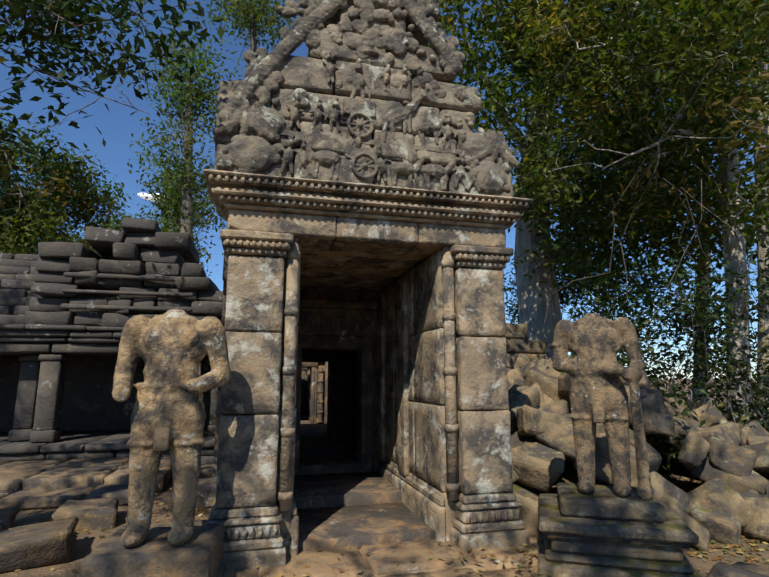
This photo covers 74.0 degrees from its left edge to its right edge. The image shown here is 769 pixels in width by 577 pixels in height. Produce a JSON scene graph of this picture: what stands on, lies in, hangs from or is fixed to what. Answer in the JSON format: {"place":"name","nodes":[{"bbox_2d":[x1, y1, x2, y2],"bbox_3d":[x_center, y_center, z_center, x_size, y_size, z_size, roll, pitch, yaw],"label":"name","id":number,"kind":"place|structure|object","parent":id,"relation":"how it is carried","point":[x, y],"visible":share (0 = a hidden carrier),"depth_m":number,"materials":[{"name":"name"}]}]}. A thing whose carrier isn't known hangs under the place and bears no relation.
{"place":"outdoors","nodes":[
{"label":"outdoors","id":0,"kind":"place"},
{"bbox_2d":[137,193,164,201],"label":"cloud","id":1,"kind":"structure","parent":0,"point":[150,196],"depth_m":875.02,"materials":[{"name":"white"}]},
{"bbox_2d":[0,0,767,378],"label":"sky","id":2,"kind":"structure","parent":0,"point":[116,127],"materials":[{"name":"blue"}]},
{"bbox_2d":[0,379,768,576],"bbox_3d":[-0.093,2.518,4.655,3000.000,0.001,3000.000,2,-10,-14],"label":"ground","id":3,"kind":"structure","parent":0,"point":[71,567],"depth_m":5.70,"materials":[{"name":"brown soil"}]},
{"bbox_2d":[0,123,23,201],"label":"tree","id":4,"kind":"object","parent":3,"relation":"on","point":[2,159],"visible":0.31,"depth_m":26.14,"materials":[{"name":"green plant"}]},
{"bbox_2d":[0,112,132,254],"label":"tree","id":5,"kind":"object","parent":3,"relation":"on","point":[46,229],"visible":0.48,"depth_m":27.63,"materials":[{"name":"green plant"}]},
{"bbox_2d":[0,217,222,464],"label":"gallery","id":6,"kind":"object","parent":3,"relation":"on","point":[61,326],"visible":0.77,"depth_m":10.18,"materials":[{"name":"stone"}]},
{"bbox_2d":[0,0,224,233],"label":"tree","id":7,"kind":"object","parent":3,"relation":"on","point":[56,21],"visible":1,"depth_m":5.01,"materials":[{"name":"green plant"}]},
{"bbox_2d":[20,203,206,298],"bbox_3d":[-21.020,1.163,39.472,13.740,14.792,11.773,2,-10,-14],"label":"tree","id":8,"kind":"object","parent":3,"relation":"on","point":[90,246],"depth_m":37.12,"materials":[{"name":"green plant"}]},
{"bbox_2d":[79,525,225,576],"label":"pedestal","id":9,"kind":"object","parent":3,"relation":"on","point":[156,553],"visible":0.88,"depth_m":3.61,"materials":[{"name":"stone"}]},
{"bbox_2d":[112,309,230,547],"bbox_3d":[-1.709,1.050,4.040,0.898,1.790,0.442,2,-10,-10],"label":"guardian statue","id":10,"kind":"object","parent":9,"relation":"on","point":[172,348],"visible":1,"depth_m":3.96,"materials":[{"name":"stone"}]},
{"bbox_2d":[113,156,216,271],"bbox_3d":[-13.502,-0.776,32.685,6.884,16.249,7.308,-3,-10,14],"label":"tree","id":11,"kind":"object","parent":3,"relation":"on","point":[157,189],"visible":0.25,"depth_m":32.73,"materials":[{"name":"green plant"}]},
{"bbox_2d":[85,17,245,275],"bbox_3d":[-8.220,-3.248,20.435,5.527,16.861,7.001,2,-10,-14],"label":"tree","id":12,"kind":"object","parent":3,"relation":"on","point":[188,100],"visible":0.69,"depth_m":20.81,"materials":[{"name":"green plant"}]},
{"bbox_2d":[168,0,305,254],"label":"tree","id":13,"kind":"object","parent":3,"relation":"on","point":[250,16],"visible":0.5,"depth_m":21.13,"materials":[{"name":"green plant"}]},
{"bbox_2d":[213,251,435,550],"bbox_3d":[-3.048,2.785,16.811,5.999,3.704,24.258,2,-10,-14],"label":"temple interior","id":14,"kind":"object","parent":3,"relation":"on","point":[345,494],"visible":0.42,"depth_m":7.80,"materials":[{"name":"stone"}]},
{"bbox_2d":[203,169,532,570],"bbox_3d":[-0.493,1.004,6.575,3.344,3.659,3.854,2,-10,-14],"label":"gate porch","id":15,"kind":"object","parent":3,"relation":"on","point":[395,258],"visible":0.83,"depth_m":5.13,"materials":[{"name":"stone"}]},
{"bbox_2d":[214,0,513,196],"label":"pediment blocks","id":16,"kind":"structure","parent":15,"relation":"on","point":[307,74],"depth_m":5.38,"materials":[{"name":"stone"}]},
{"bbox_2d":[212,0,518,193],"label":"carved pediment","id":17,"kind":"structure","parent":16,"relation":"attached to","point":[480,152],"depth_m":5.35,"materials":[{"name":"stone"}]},
{"bbox_2d":[209,174,527,540],"bbox_3d":[-0.085,0.627,4.956,3.231,3.218,0.410,2,-10,-14],"label":"gate porch carving","id":18,"kind":"object","parent":15,"relation":"attached to","point":[287,434],"visible":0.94,"depth_m":4.98,"materials":[{"name":"stone"}]},
{"bbox_2d":[224,531,537,576],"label":"causeway paving","id":19,"kind":"structure","parent":3,"relation":"on","point":[383,559],"depth_m":4.47,"materials":[{"name":"stone"}]},
{"bbox_2d":[0,455,768,576],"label":"mossy blocks","id":20,"kind":"structure","parent":3,"relation":"on","point":[82,494],"depth_m":6.59,"materials":[{"name":"stone"}]},
{"bbox_2d":[12,463,768,576],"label":"leaf litter","id":21,"kind":"object","parent":3,"relation":"on","point":[724,548],"visible":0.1,"depth_m":4.94,"materials":[{"name":"brown plant"}]},
{"bbox_2d":[501,323,573,465],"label":"ruined wing","id":22,"kind":"structure","parent":3,"relation":"on","point":[518,344],"depth_m":10.12,"materials":[{"name":"grey stone"}]},
{"bbox_2d":[504,221,622,323],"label":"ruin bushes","id":23,"kind":"object","parent":3,"relation":"on","point":[515,311],"visible":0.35,"depth_m":16.58,"materials":[{"name":"green plant"}]},
{"bbox_2d":[419,0,768,359],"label":"fig tree","id":24,"kind":"object","parent":3,"relation":"on","point":[535,253],"visible":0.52,"depth_m":12.46,"materials":[{"name":"green plant"}]},
{"bbox_2d":[537,482,702,576],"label":"pedestal","id":25,"kind":"object","parent":3,"relation":"on","point":[603,531],"visible":1,"depth_m":4.23,"materials":[{"name":"stone"}]},
{"bbox_2d":[551,313,654,500],"bbox_3d":[2.029,1.067,4.819,0.824,1.685,0.454,-4,-11,24],"label":"guardian statue","id":26,"kind":"object","parent":25,"relation":"on","point":[593,343],"visible":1,"depth_m":4.76,"materials":[{"name":"stone"}]},
{"bbox_2d":[474,0,768,424],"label":"slender tree","id":27,"kind":"object","parent":3,"relation":"on","point":[680,58],"visible":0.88,"depth_m":8.95,"materials":[{"name":"green plant"}]},
{"bbox_2d":[510,2,740,404],"bbox_3d":[7.106,-5.454,14.322,8.005,19.109,6.043,2,-10,-14],"label":"slender tree","id":28,"kind":"object","parent":3,"relation":"on","point":[706,291],"visible":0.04,"depth_m":14.87,"materials":[{"name":"green plant"}]},
{"bbox_2d":[507,354,768,551],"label":"rubble heap","id":29,"kind":"object","parent":3,"relation":"on","point":[726,461],"visible":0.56,"depth_m":6.55,"materials":[{"name":"stone"}]},
{"bbox_2d":[518,0,768,429],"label":"slender tree","id":30,"kind":"object","parent":3,"relation":"on","point":[599,86],"visible":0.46,"depth_m":9.33,"materials":[{"name":"green plant"}]},
{"bbox_2d":[544,148,768,486],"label":"bushes","id":31,"kind":"object","parent":3,"relation":"on","point":[687,323],"visible":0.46,"depth_m":8.67,"materials":[{"name":"green plant"}]}
]}

